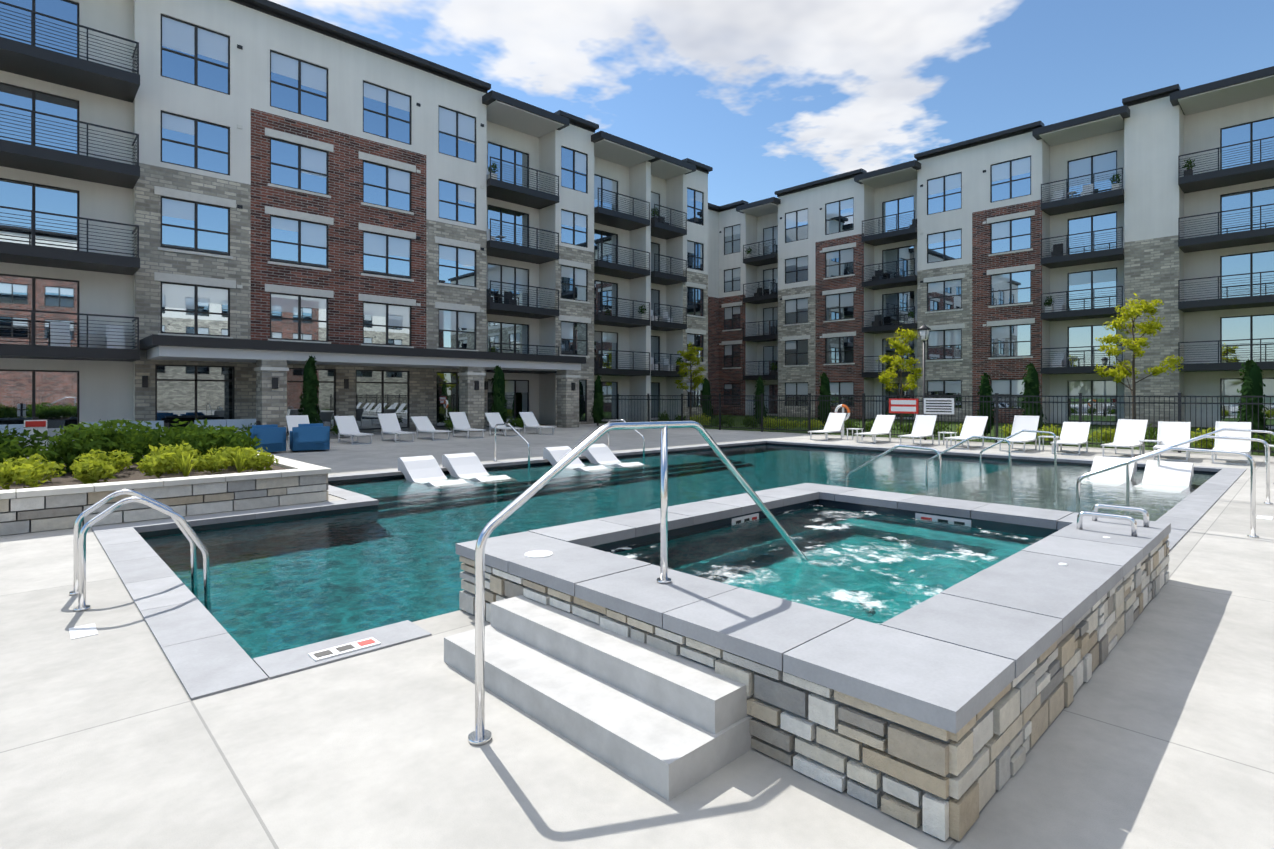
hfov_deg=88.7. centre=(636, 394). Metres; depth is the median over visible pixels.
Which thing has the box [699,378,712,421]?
arborvitae
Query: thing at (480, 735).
hot tub handrail
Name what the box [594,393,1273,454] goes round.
pool fence
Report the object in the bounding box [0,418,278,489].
planter plants
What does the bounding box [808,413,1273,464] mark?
loungers
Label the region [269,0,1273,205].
sky
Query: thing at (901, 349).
honeylocust tree
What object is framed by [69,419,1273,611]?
pool handrails
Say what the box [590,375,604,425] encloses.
arborvitae
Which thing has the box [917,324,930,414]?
lamp post
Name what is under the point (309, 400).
arborvitae
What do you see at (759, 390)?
arborvitae
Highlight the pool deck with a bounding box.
[0,423,1273,848]
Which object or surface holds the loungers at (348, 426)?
on the pool deck
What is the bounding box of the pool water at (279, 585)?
[141,444,1214,659]
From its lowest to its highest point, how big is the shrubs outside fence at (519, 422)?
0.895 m
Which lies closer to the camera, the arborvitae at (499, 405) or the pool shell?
the pool shell
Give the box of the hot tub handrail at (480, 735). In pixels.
[468,421,1148,745]
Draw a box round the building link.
[708,203,720,414]
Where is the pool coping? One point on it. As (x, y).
(204, 652)
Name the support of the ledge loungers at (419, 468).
on the pool shell
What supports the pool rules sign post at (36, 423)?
on the pool deck
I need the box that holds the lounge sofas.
[0,419,329,451]
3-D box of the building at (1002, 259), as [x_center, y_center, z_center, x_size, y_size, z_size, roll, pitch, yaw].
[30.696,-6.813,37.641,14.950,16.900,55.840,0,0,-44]
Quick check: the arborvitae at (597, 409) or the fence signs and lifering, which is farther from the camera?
the arborvitae at (597, 409)
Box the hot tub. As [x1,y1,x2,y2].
[444,483,1170,840]
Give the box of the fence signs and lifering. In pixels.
[835,398,953,436]
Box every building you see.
[0,0,712,443]
[718,66,1273,428]
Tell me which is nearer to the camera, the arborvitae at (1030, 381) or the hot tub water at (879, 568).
the hot tub water at (879, 568)
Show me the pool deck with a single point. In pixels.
(1158, 733)
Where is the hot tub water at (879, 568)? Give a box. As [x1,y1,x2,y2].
[605,504,1048,624]
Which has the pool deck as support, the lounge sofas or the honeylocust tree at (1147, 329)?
the lounge sofas
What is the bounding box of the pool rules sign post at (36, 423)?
[24,417,46,462]
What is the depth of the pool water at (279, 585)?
9.43 m
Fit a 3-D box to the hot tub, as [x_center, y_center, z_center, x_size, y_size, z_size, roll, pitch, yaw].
[1.480,1.733,5.193,5.505,1.208,3.670,0,0,-44]
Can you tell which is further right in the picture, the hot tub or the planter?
the hot tub
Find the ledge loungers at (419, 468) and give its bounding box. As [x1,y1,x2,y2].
[398,444,1193,489]
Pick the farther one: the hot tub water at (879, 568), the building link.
the building link
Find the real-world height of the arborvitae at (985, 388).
2.492 m
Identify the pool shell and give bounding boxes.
[139,443,1217,535]
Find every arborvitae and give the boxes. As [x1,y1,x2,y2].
[294,355,322,423]
[489,365,507,430]
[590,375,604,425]
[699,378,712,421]
[754,377,767,426]
[816,372,834,426]
[975,373,998,435]
[1020,363,1046,436]
[1235,360,1271,449]
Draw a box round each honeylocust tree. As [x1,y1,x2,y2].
[877,326,922,429]
[1093,293,1183,419]
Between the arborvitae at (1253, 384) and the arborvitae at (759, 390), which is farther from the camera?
the arborvitae at (759, 390)
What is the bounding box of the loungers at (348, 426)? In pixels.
[286,412,555,444]
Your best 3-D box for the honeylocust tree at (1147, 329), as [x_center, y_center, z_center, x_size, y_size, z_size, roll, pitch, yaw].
[17.169,-0.942,22.585,2.228,5.159,2.777,0,0,14]
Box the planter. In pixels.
[0,451,330,535]
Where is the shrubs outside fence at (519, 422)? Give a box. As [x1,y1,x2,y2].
[236,410,1273,449]
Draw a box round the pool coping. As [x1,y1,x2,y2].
[92,440,1246,699]
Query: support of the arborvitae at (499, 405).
on the pool deck
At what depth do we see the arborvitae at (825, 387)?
29.66 m
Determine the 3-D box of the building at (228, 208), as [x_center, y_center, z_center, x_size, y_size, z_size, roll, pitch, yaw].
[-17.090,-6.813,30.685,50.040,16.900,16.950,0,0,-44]
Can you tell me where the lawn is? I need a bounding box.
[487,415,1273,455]
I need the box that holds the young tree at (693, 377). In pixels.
[675,341,705,416]

